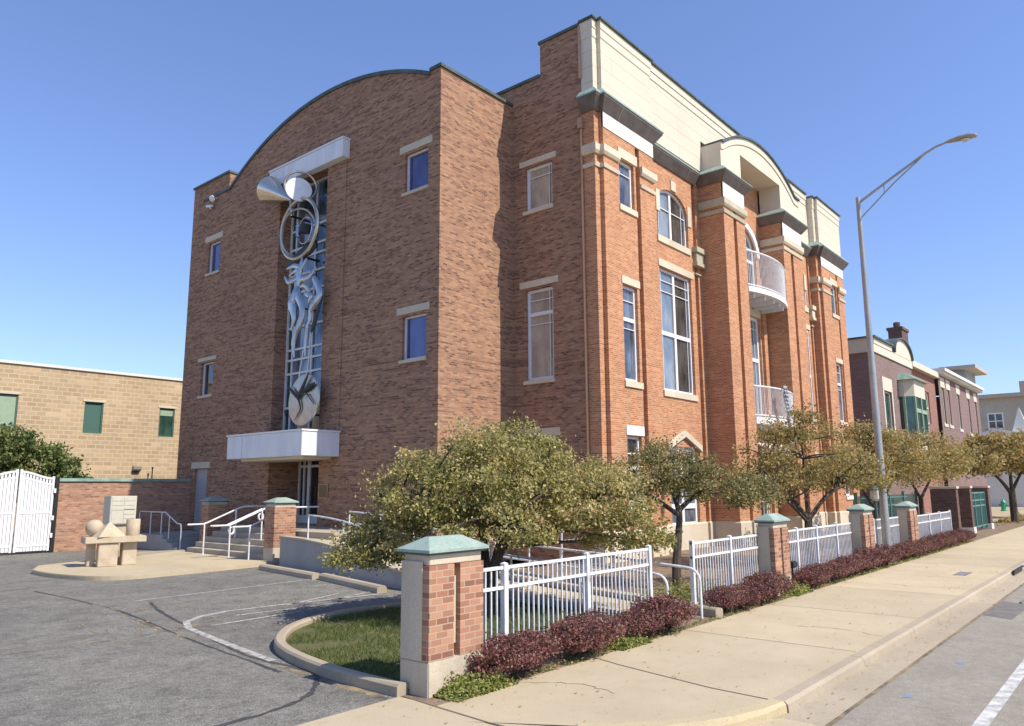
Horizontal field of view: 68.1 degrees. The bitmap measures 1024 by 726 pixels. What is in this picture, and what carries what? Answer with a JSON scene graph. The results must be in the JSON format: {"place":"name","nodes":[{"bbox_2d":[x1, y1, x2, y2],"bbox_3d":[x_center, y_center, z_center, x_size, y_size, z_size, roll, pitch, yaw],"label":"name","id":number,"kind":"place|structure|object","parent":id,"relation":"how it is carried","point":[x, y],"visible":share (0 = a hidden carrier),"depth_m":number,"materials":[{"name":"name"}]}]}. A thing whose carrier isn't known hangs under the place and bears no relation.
{"place":"outdoors","nodes":[
{"label":"outdoors","id":0,"kind":"place"},
{"bbox_2d":[0,359,182,533],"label":"tan building","id":1,"kind":"structure","parent":0,"point":[110,424],"depth_m":49.10,"materials":[{"name":"beige brick"}]},
{"bbox_2d":[0,391,21,428],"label":"window","id":2,"kind":"structure","parent":1,"relation":"in","point":[8,401],"depth_m":45.31,"materials":[{"name":"green glass"}]},
{"bbox_2d":[82,399,105,433],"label":"window","id":3,"kind":"structure","parent":1,"relation":"in","point":[93,411],"depth_m":48.87,"materials":[{"name":"glass"}]},
{"bbox_2d":[158,405,176,436],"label":"window","id":4,"kind":"structure","parent":1,"relation":"in","point":[166,416],"depth_m":52.45,"materials":[{"name":"green glass"}]},
{"bbox_2d":[0,534,407,725],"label":"car park","id":5,"kind":"structure","parent":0,"point":[58,667],"depth_m":12.05,"materials":[{"name":"asphalt"}]},
{"bbox_2d":[0,469,59,552],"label":"white gate","id":6,"kind":"structure","parent":5,"relation":"on","point":[37,507],"depth_m":30.53,"materials":[{"name":"metal"}]},
{"bbox_2d":[0,422,93,549],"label":"juniper bush","id":7,"kind":"object","parent":5,"relation":"on","point":[21,450],"visible":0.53,"depth_m":33.13,"materials":[{"name":"green plant"}]},
{"bbox_2d":[54,478,191,551],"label":"brick wall","id":8,"kind":"structure","parent":5,"relation":"on","point":[80,504],"depth_m":33.08,"materials":[{"name":"red brick"}]},
{"bbox_2d":[32,551,273,580],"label":"concrete island","id":9,"kind":"structure","parent":5,"relation":"on","point":[173,563],"depth_m":23.70,"materials":[{"name":"concrete"}]},
{"bbox_2d":[81,534,146,566],"bbox_3d":[-12.797,6.021,24.325,1.760,0.920,0.840,7,-12,-37],"label":"stone table","id":10,"kind":"object","parent":9,"relation":"on","point":[107,552],"visible":0.98,"depth_m":24.01,"materials":[{"name":"stone"}]},
{"bbox_2d":[85,520,103,535],"bbox_3d":[-13.354,5.278,24.257,0.530,0.530,0.530,-8,-12,40],"label":"stone sphere","id":11,"kind":"object","parent":10,"relation":"on","point":[92,527],"visible":0.85,"depth_m":24.07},
{"bbox_2d":[92,522,125,536],"bbox_3d":[-12.855,5.300,24.223,0.520,0.470,0.840,-8,-12,40],"label":"stone pyramid","id":12,"kind":"object","parent":10,"relation":"on","point":[109,529],"visible":1,"depth_m":24.09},
{"bbox_2d":[125,519,140,535],"bbox_3d":[-12.392,5.366,24.798,0.420,0.520,0.420,-8,-12,40],"label":"stone cylinder","id":13,"kind":"object","parent":10,"relation":"on","point":[132,527],"visible":0.98,"depth_m":24.63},
{"bbox_2d":[102,496,136,561],"bbox_3d":[-13.277,5.593,25.587,0.616,2.180,0.840,-9,-12,42],"label":"cluster mailbox","id":14,"kind":"object","parent":9,"relation":"on","point":[118,511],"visible":0.71,"depth_m":25.44,"materials":[{"name":"metal"}]},
{"bbox_2d":[137,530,199,550],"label":"side steps","id":15,"kind":"structure","parent":5,"relation":"on","point":[161,542],"depth_m":32.17,"materials":[{"name":"concrete"}]},
{"bbox_2d":[139,511,181,549],"bbox_3d":[-15.011,7.120,32.246,3.902,1.586,0.052,-8,-12,40],"label":"handrail","id":16,"kind":"object","parent":15,"relation":"on","point":[161,524],"visible":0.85,"depth_m":32.08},
{"bbox_2d":[187,523,359,559],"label":"entry steps","id":17,"kind":"structure","parent":5,"relation":"on","point":[216,543],"depth_m":28.26,"materials":[{"name":"concrete"}]},
{"bbox_2d":[187,505,265,554],"bbox_3d":[-10.678,6.335,28.820,0.060,1.770,3.450,-8,-12,40],"label":"handrail","id":18,"kind":"object","parent":17,"relation":"on","point":[236,509],"visible":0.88,"depth_m":28.61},
{"bbox_2d":[210,505,298,557],"bbox_3d":[-9.364,6.146,27.723,0.217,1.770,3.450,-8,-12,40],"label":"handrail","id":19,"kind":"object","parent":17,"relation":"on","point":[245,517],"visible":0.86,"depth_m":27.26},
{"bbox_2d":[263,497,298,564],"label":"brick pier","id":20,"kind":"structure","parent":5,"relation":"on","point":[280,516],"depth_m":25.77,"materials":[{"name":"brick"}]},
{"bbox_2d":[259,564,319,579],"bbox_3d":[-6.688,6.235,22.627,0.260,0.210,3.642,8,-12,-40],"label":"wheel stop","id":21,"kind":"object","parent":5,"relation":"on","point":[291,572],"visible":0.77,"depth_m":22.30,"materials":[{"name":"concrete"}]},
{"bbox_2d":[274,602,407,696],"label":"lawn kerb","id":22,"kind":"structure","parent":5,"relation":"on","point":[283,649],"depth_m":10.49,"materials":[{"name":"concrete"}]},
{"bbox_2d":[319,573,386,592],"bbox_3d":[-4.230,5.763,19.844,0.260,0.210,3.595,6,-12,-36],"label":"wheel stop","id":23,"kind":"object","parent":5,"relation":"on","point":[356,583],"visible":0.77,"depth_m":19.48,"materials":[{"name":"concrete"}]},
{"bbox_2d":[285,599,614,689],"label":"lawn","id":24,"kind":"structure","parent":5,"relation":"on","point":[300,646],"depth_m":12.63,"materials":[{"name":"plant"}]},
{"bbox_2d":[317,410,682,615],"bbox_3d":[-0.211,2.966,15.220,7.000,4.126,4.880,5,-11,-30],"label":"tree","id":25,"kind":"object","parent":24,"relation":"on","point":[550,499],"visible":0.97,"depth_m":14.45,"materials":[{"name":"green plant"}]},
{"bbox_2d":[279,535,690,614],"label":"access ramp","id":26,"kind":"structure","parent":5,"relation":"on","point":[300,553],"depth_m":20.05,"materials":[{"name":"concrete"}]},
{"bbox_2d":[307,514,559,590],"bbox_3d":[-2.880,4.808,19.774,0.459,1.433,11.160,8,-12,-42],"label":"handrail","id":27,"kind":"object","parent":26,"relation":"on","point":[522,557],"visible":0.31,"depth_m":16.70,"materials":[{"name":"metal"}]},
{"bbox_2d":[348,511,608,582],"bbox_3d":[-1.811,5.000,21.185,0.456,1.498,11.444,8,-12,-41],"label":"handrail","id":28,"kind":"object","parent":26,"relation":"on","point":[561,549],"visible":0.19,"depth_m":18.25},
{"bbox_2d":[199,496,229,541],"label":"brick pier","id":29,"kind":"structure","parent":0,"point":[213,507],"depth_m":30.83,"materials":[{"name":"brick"}]},
{"bbox_2d":[0,0,1023,396],"label":"sky","id":30,"kind":"structure","parent":0,"point":[112,112],"materials":[{"name":"blue"}]},
{"bbox_2d":[447,718,815,725],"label":"driveway","id":31,"kind":"structure","parent":0,"point":[779,722],"depth_m":8.37,"materials":[{"name":"concrete"}]},
{"bbox_2d":[296,526,1023,725],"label":"pavement","id":32,"kind":"structure","parent":0,"point":[803,642],"depth_m":11.04,"materials":[{"name":"concrete"}]},
{"bbox_2d":[70,541,1017,725],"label":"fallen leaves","id":33,"kind":"object","parent":32,"relation":"on","point":[612,650],"visible":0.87,"depth_m":14.03,"materials":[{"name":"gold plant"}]},
{"bbox_2d":[401,519,1023,705],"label":"planting bed","id":34,"kind":"object","parent":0,"point":[552,661],"visible":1,"depth_m":13.19,"materials":[{"name":"soil"}]},
{"bbox_2d":[396,534,488,697],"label":"brick pier","id":35,"kind":"structure","parent":34,"relation":"on","point":[441,637],"depth_m":9.54,"materials":[{"name":"brick"}]},
{"bbox_2d":[464,630,547,677],"bbox_3d":[-0.165,3.878,10.031,1.322,0.607,1.103,6,-11,-35],"label":"barberry shrub","id":36,"kind":"object","parent":34,"relation":"on","point":[497,656],"visible":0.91,"depth_m":9.78,"materials":[{"name":"red plant"}]},
{"bbox_2d":[490,626,566,670],"bbox_3d":[0.200,3.964,10.570,1.008,0.609,1.339,-8,-12,38],"label":"barberry shrub","id":37,"kind":"object","parent":34,"relation":"on","point":[549,647],"visible":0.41,"depth_m":10.43,"materials":[{"name":"red plant"}]},
{"bbox_2d":[483,545,652,645],"bbox_3d":[0.950,3.804,12.194,0.092,1.430,5.056,-8,-12,40],"label":"metal fence","id":38,"kind":"object","parent":34,"relation":"on","point":[504,567],"visible":0.61,"depth_m":12.13,"materials":[{"name":"metal"}]},
{"bbox_2d":[541,616,608,658],"bbox_3d":[0.925,4.067,11.249,1.055,0.616,1.258,-4,-10,21],"label":"barberry shrub","id":39,"kind":"object","parent":34,"relation":"on","point":[565,632],"visible":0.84,"depth_m":11.07,"materials":[{"name":"red plant"}]},
{"bbox_2d":[556,605,628,652],"bbox_3d":[1.207,4.113,11.684,1.142,0.664,1.369,-5,-10,24],"label":"barberry shrub","id":40,"kind":"object","parent":34,"relation":"on","point":[608,626],"visible":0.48,"depth_m":11.55,"materials":[{"name":"red plant"}]},
{"bbox_2d":[564,560,668,603],"bbox_3d":[2.000,4.435,14.831,2.387,1.026,0.052,-8,-12,40],"label":"handrail","id":41,"kind":"object","parent":34,"relation":"on","point":[656,574],"visible":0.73,"depth_m":15.01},
{"bbox_2d":[609,607,664,636],"bbox_3d":[2.046,4.318,12.553,0.913,0.528,1.213,-9,-13,44],"label":"barberry shrub","id":42,"kind":"object","parent":34,"relation":"on","point":[644,627],"visible":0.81,"depth_m":12.43,"materials":[{"name":"red plant"}]},
{"bbox_2d":[575,550,702,618],"bbox_3d":[2.506,4.477,15.478,2.928,1.146,0.073,-8,-12,38],"label":"handrail","id":43,"kind":"object","parent":34,"relation":"on","point":[685,567],"visible":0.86,"depth_m":14.99,"materials":[{"name":"metal"}]},
{"bbox_2d":[623,592,687,633],"bbox_3d":[2.463,4.337,13.144,1.101,0.678,1.313,-9,-12,41],"label":"barberry shrub","id":44,"kind":"object","parent":34,"relation":"on","point":[655,601],"visible":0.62,"depth_m":12.95,"materials":[{"name":"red plant"}]},
{"bbox_2d":[640,591,699,629],"bbox_3d":[2.746,4.391,13.406,1.110,0.654,1.330,-4,-10,21],"label":"barberry shrub","id":45,"kind":"object","parent":34,"relation":"on","point":[686,611],"visible":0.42,"depth_m":13.15,"materials":[{"name":"red plant"}]},
{"bbox_2d":[646,598,722,617],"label":"concrete kerb","id":46,"kind":"structure","parent":34,"relation":"on","point":[710,611],"depth_m":14.74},
{"bbox_2d":[433,540,973,702],"bbox_3d":[9.110,5.889,22.299,2.650,0.528,33.236,-8,-12,40],"label":"ground cover","id":47,"kind":"object","parent":34,"relation":"on","point":[473,684],"visible":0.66,"depth_m":11.80,"materials":[{"name":"green plant"}]},
{"bbox_2d":[689,534,758,604],"bbox_3d":[4.724,4.502,16.594,0.092,1.430,3.366,-8,-12,40],"label":"metal fence","id":48,"kind":"object","parent":34,"relation":"on","point":[729,551],"visible":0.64,"depth_m":16.39,"materials":[{"name":"metal"}]},
{"bbox_2d":[702,584,747,612],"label":"barberry shrub","id":49,"kind":"object","parent":34,"relation":"on","point":[714,597],"visible":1,"depth_m":15.06,"materials":[{"name":"red plant"}]},
{"bbox_2d":[722,584,766,608],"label":"barberry shrub","id":50,"kind":"object","parent":34,"relation":"on","point":[751,597],"visible":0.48,"depth_m":15.46,"materials":[{"name":"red plant"}]},
{"bbox_2d":[738,580,777,604],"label":"barberry shrub","id":51,"kind":"object","parent":34,"relation":"on","point":[765,593],"visible":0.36,"depth_m":16.10,"materials":[{"name":"red plant"}]},
{"bbox_2d":[742,569,789,599],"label":"barberry shrub","id":52,"kind":"object","parent":34,"relation":"on","point":[770,581],"visible":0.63,"depth_m":16.50,"materials":[{"name":"red plant"}]},
{"bbox_2d":[753,513,790,593],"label":"brick pier","id":53,"kind":"structure","parent":34,"relation":"on","point":[773,543],"depth_m":17.89,"materials":[{"name":"brick"}]},
{"bbox_2d":[755,570,799,596],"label":"barberry shrub","id":54,"kind":"object","parent":34,"relation":"on","point":[788,581],"visible":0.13,"depth_m":17.11,"materials":[{"name":"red plant"}]},
{"bbox_2d":[791,566,830,587],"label":"barberry shrub","id":55,"kind":"object","parent":34,"relation":"on","point":[806,575],"visible":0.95,"depth_m":18.50,"materials":[{"name":"red plant"}]},
{"bbox_2d":[796,562,833,584],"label":"barberry shrub","id":56,"kind":"object","parent":34,"relation":"on","point":[827,570],"visible":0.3,"depth_m":19.20,"materials":[{"name":"red plant"}]},
{"bbox_2d":[788,522,851,583],"bbox_3d":[8.436,5.189,20.922,0.092,1.430,6.180,-8,-12,40],"label":"metal fence","id":57,"kind":"object","parent":34,"relation":"on","point":[816,542],"visible":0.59,"depth_m":21.01,"materials":[{"name":"metal"}]},
{"bbox_2d":[817,561,851,580],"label":"barberry shrub","id":58,"kind":"object","parent":34,"relation":"on","point":[838,570],"visible":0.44,"depth_m":19.73,"materials":[{"name":"red plant"}]},
{"bbox_2d":[829,555,865,575],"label":"barberry shrub","id":59,"kind":"object","parent":34,"relation":"on","point":[859,566],"visible":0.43,"depth_m":20.98,"materials":[{"name":"red plant"}]},
{"bbox_2d":[835,553,875,573],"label":"barberry shrub","id":60,"kind":"object","parent":34,"relation":"on","point":[856,557],"visible":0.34,"depth_m":21.43,"materials":[{"name":"red plant"}]},
{"bbox_2d":[846,504,875,568],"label":"brick pier","id":61,"kind":"structure","parent":34,"relation":"on","point":[860,516],"depth_m":23.27,"materials":[{"name":"brick"}]},
{"bbox_2d":[847,551,883,571],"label":"barberry shrub","id":62,"kind":"object","parent":34,"relation":"on","point":[875,560],"visible":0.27,"depth_m":22.12,"materials":[{"name":"red plant"}]},
{"bbox_2d":[848,546,889,568],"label":"barberry shrub","id":63,"kind":"object","parent":34,"relation":"on","point":[880,554],"visible":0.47,"depth_m":22.77,"materials":[{"name":"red plant"}]},
{"bbox_2d":[873,516,899,545],"bbox_3d":[12.572,5.954,25.745,0.092,1.430,4.580,-8,-12,40],"label":"metal fence","id":64,"kind":"object","parent":34,"relation":"on","point":[895,536],"visible":0.29,"depth_m":26.67,"materials":[{"name":"metal"}]},
{"bbox_2d":[894,501,918,555],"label":"brick pier","id":65,"kind":"structure","parent":34,"relation":"on","point":[906,512],"depth_m":27.48,"materials":[{"name":"brick"}]},
{"bbox_2d":[856,133,977,562],"bbox_3d":[13.716,-0.496,24.938,4.026,13.902,0.440,-8,-12,40],"label":"street lamp","id":66,"kind":"object","parent":34,"relation":"on","point":[885,523],"visible":0.88,"depth_m":25.84,"materials":[{"name":"metal"}]},
{"bbox_2d":[917,510,951,538],"bbox_3d":[17.271,6.847,31.220,0.092,1.380,7.780,-8,-12,40],"label":"metal fence","id":67,"kind":"object","parent":34,"relation":"on","point":[933,523],"visible":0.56,"depth_m":31.73,"materials":[{"name":"metal"}]},
{"bbox_2d":[958,486,976,532],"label":"gateway pier","id":68,"kind":"structure","parent":34,"relation":"on","point":[966,508],"depth_m":39.48,"materials":[{"name":"brick"}]},
{"bbox_2d":[971,486,993,528],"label":"gateway pier","id":69,"kind":"structure","parent":34,"relation":"on","point":[985,489],"depth_m":43.51,"materials":[{"name":"brick"}]},
{"bbox_2d":[972,491,987,529],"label":"green gate","id":70,"kind":"structure","parent":69,"relation":"attached to","point":[979,509],"depth_m":42.09,"materials":[{"name":"teal metal"}]},
{"bbox_2d":[508,522,1007,599],"bbox_3d":[15.101,8.196,35.044,7.600,0.001,45.700,-8,-12,40],"label":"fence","id":71,"kind":"object","parent":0,"point":[665,572],"visible":0.2,"depth_m":23.22,"materials":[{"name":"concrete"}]},
{"bbox_2d":[596,428,799,590],"bbox_3d":[4.717,3.685,19.506,5.656,4.006,3.277,4,-10,-24],"label":"tree","id":72,"kind":"object","parent":71,"relation":"on","point":[674,485],"visible":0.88,"depth_m":18.99,"materials":[{"name":"green plant"}]},
{"bbox_2d":[718,398,904,564],"bbox_3d":[10.057,3.812,24.808,7.727,5.397,4.421,5,-11,-31],"label":"tree","id":73,"kind":"object","parent":71,"relation":"on","point":[802,478],"visible":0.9,"depth_m":24.36,"materials":[{"name":"green plant"}]},
{"bbox_2d":[806,415,954,537],"bbox_3d":[15.132,4.771,31.213,5.293,5.502,7.490,-8,-12,40],"label":"tree","id":74,"kind":"object","parent":71,"relation":"on","point":[901,463],"visible":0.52,"depth_m":30.79,"materials":[{"name":"green plant"}]},
{"bbox_2d":[860,424,986,534],"bbox_3d":[20.604,5.822,38.137,9.522,5.602,5.877,4,-10,-27],"label":"tree","id":75,"kind":"object","parent":71,"relation":"on","point":[956,455],"visible":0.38,"depth_m":37.71,"materials":[{"name":"green plant"}]},
{"bbox_2d":[928,486,961,530],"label":"gateway pier","id":76,"kind":"structure","parent":71,"relation":"on","point":[944,498],"depth_m":36.08,"materials":[{"name":"brick"}]},
{"bbox_2d":[502,507,1023,569],"bbox_3d":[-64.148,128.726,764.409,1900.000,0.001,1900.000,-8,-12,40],"label":"ground","id":77,"kind":"structure","parent":0,"point":[997,513],"depth_m":68.97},
{"bbox_2d":[176,14,860,562],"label":"apartment building","id":78,"kind":"structure","parent":77,"relation":"on","point":[602,238],"depth_m":29.78,"materials":[{"name":"brown brick"}]},
{"bbox_2d":[191,462,209,530],"bbox_3d":[-14.465,6.186,35.203,1.680,3.140,0.200,-8,-12,40],"label":"side door","id":79,"kind":"structure","parent":78,"relation":"in","point":[201,482],"depth_m":35.31,"materials":[{"name":"metal"}]},
{"bbox_2d":[197,355,216,398],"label":"window","id":80,"kind":"structure","parent":78,"relation":"in","point":[208,367],"depth_m":36.26,"materials":[{"name":"glass"}]},
{"bbox_2d":[205,231,222,276],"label":"window","id":81,"kind":"structure","parent":78,"relation":"in","point":[215,248],"depth_m":37.23,"materials":[{"name":"blue glass"}]},
{"bbox_2d":[257,171,322,426],"bbox_3d":[-8.947,-2.823,31.409,4.430,11.073,1.778,-8,-12,40],"label":"metal sculpture","id":82,"kind":"object","parent":78,"relation":"attached to","point":[304,398],"visible":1,"depth_m":30.82,"materials":[{"name":"metal"}]},
{"bbox_2d":[283,176,327,429],"bbox_3d":[-8.489,-2.284,32.177,3.480,11.440,0.100,-8,-12,40],"label":"stair window","id":83,"kind":"structure","parent":78,"relation":"in","point":[292,365],"depth_m":32.51,"materials":[{"name":"blue glass"}]},
{"bbox_2d":[397,302,429,363],"bbox_3d":[-3.467,-1.033,26.942,1.710,2.050,0.280,-8,-12,40],"label":"window","id":84,"kind":"structure","parent":78,"relation":"in","point":[415,326],"depth_m":27.01,"materials":[{"name":"blue glass"}]},
{"bbox_2d":[400,135,432,196],"bbox_3d":[-3.484,-7.198,27.934,1.750,1.980,0.280,-8,-12,40],"label":"window","id":85,"kind":"structure","parent":78,"relation":"in","point":[417,176],"depth_m":28.01,"materials":[{"name":"blue glass"}]},
{"bbox_2d":[519,150,555,215],"bbox_3d":[1.046,-6.878,29.293,1.780,2.230,0.280,-8,-12,40],"label":"window","id":86,"kind":"structure","parent":78,"relation":"in","point":[539,179],"depth_m":29.35,"materials":[{"name":"clear glass"}]},
{"bbox_2d":[520,275,557,384],"bbox_3d":[1.075,-1.193,28.367,1.840,3.970,0.280,-8,-12,40],"label":"window","id":87,"kind":"structure","parent":78,"relation":"in","point":[540,301],"depth_m":28.46,"materials":[{"name":"grey glass"}]},
{"bbox_2d":[522,427,560,452],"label":"window","id":88,"kind":"structure","parent":78,"relation":"in","point":[552,430],"depth_m":27.44,"materials":[{"name":"beige glass"}]},
{"bbox_2d":[617,146,637,217],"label":"window","id":89,"kind":"structure","parent":78,"relation":"in","point":[625,204],"depth_m":29.04,"materials":[{"name":"blue glass"}]},
{"bbox_2d":[621,275,643,389],"bbox_3d":[4.367,-1.111,27.979,0.280,4.120,1.270,-8,-12,40],"label":"window","id":90,"kind":"structure","parent":78,"relation":"in","point":[630,350],"depth_m":28.10,"materials":[{"name":"grey glass"}]},
{"bbox_2d":[626,425,647,510],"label":"window","id":91,"kind":"structure","parent":78,"relation":"in","point":[632,442],"depth_m":27.35,"materials":[{"name":"white stone"}]},
{"bbox_2d":[657,190,690,255],"bbox_3d":[6.890,-6.161,32.779,0.280,2.570,2.920,-8,-12,40],"label":"window","id":92,"kind":"structure","parent":78,"relation":"in","point":[671,230],"depth_m":32.90,"materials":[{"name":"grey glass"}]},
{"bbox_2d":[658,258,698,401],"bbox_3d":[6.979,-1.320,32.054,0.280,5.740,3.080,-8,-12,40],"label":"window","id":93,"kind":"structure","parent":78,"relation":"in","point":[674,289],"depth_m":32.14,"materials":[{"name":"grey glass"}]},
{"bbox_2d":[745,233,754,286],"bbox_3d":[11.479,-5.073,38.231,0.100,3.850,3.350,-8,-12,40],"label":"balcony door","id":94,"kind":"structure","parent":78,"relation":"in","point":[748,246],"depth_m":39.26,"materials":[{"name":"grey glass"}]},
{"bbox_2d":[750,308,762,416],"bbox_3d":[11.572,0.025,37.343,0.255,5.800,3.550,-8,-12,40],"label":"balcony door","id":95,"kind":"structure","parent":78,"relation":"in","point":[753,322],"depth_m":38.44,"materials":[{"name":"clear glass"}]},
{"bbox_2d":[835,357,847,425],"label":"window","id":96,"kind":"structure","parent":78,"relation":"in","point":[838,360],"depth_m":46.41,"materials":[{"name":"grey glass"}]},
{"bbox_2d":[577,698,786,725],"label":"kerb return","id":97,"kind":"object","parent":77,"relation":"on","point":[768,709],"visible":0.94,"depth_m":8.34,"materials":[{"name":"concrete"}]},
{"bbox_2d":[847,322,930,516],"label":"row house","id":98,"kind":"structure","parent":77,"relation":"on","point":[901,397],"depth_m":55.84,"materials":[{"name":"brown brick"}]},
{"bbox_2d":[881,376,896,435],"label":"window","id":99,"kind":"structure","parent":98,"relation":"in","point":[886,383],"depth_m":55.31,"materials":[{"name":"beige paint"}]},
{"bbox_2d":[897,373,930,451],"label":"bay window","id":100,"kind":"structure","parent":98,"relation":"in","point":[913,404],"depth_m":57.30,"materials":[{"name":"beige paint"}]},
{"bbox_2d":[773,560,1023,712],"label":"kerb","id":101,"kind":"structure","parent":77,"relation":"on","point":[802,693],"depth_m":11.74,"materials":[{"name":"concrete"}]},
{"bbox_2d":[781,569,1023,725],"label":"gutter","id":102,"kind":"object","parent":77,"relation":"on","point":[825,708],"depth_m":11.22,"materials":[{"name":"concrete"}]},
{"bbox_2d":[911,361,944,517],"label":"row house","id":103,"kind":"structure","parent":77,"relation":"on","point":[923,373],"depth_m":66.30,"materials":[{"name":"brick"}]},
{"bbox_2d":[909,427,1023,522],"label":"tree","id":104,"kind":"object","parent":77,"relation":"on","point":[1011,460],"visible":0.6,"depth_m":50.18,"materials":[{"name":"green plant"}]},
{"bbox_2d":[853,491,919,540],"bbox_3d":[17.245,6.974,34.526,0.120,2.200,10.100,-8,-12,40],"label":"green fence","id":105,"kind":"object","parent":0,"point":[896,500],"visible":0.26,"depth_m":35.01,"materials":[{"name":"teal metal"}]},
{"bbox_2d":[825,583,1023,725],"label":"road","id":106,"kind":"structure","parent":0,"point":[971,673],"depth_m":10.13,"materials":[{"name":"asphalt"}]},
{"bbox_2d":[932,364,987,485],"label":"row house","id":107,"kind":"structure","parent":0,"point":[957,389],"depth_m":75.86,"materials":[{"name":"brown brick"}]},
{"bbox_2d":[978,381,1023,432],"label":"apartment block","id":108,"kind":"structure","parent":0,"point":[999,410],"depth_m":118.79,"materials":[{"name":"beige"}]},
{"bbox_2d":[987,412,1004,429],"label":"window","id":109,"kind":"structure","parent":108,"relation":"in","point":[995,420],"depth_m":119.22,"materials":[{"name":"white paint"}]},
{"bbox_2d":[982,408,1023,506],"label":"white house","id":110,"kind":"structure","parent":0,"point":[998,492],"depth_m":96.28,"materials":[{"name":"stone"}]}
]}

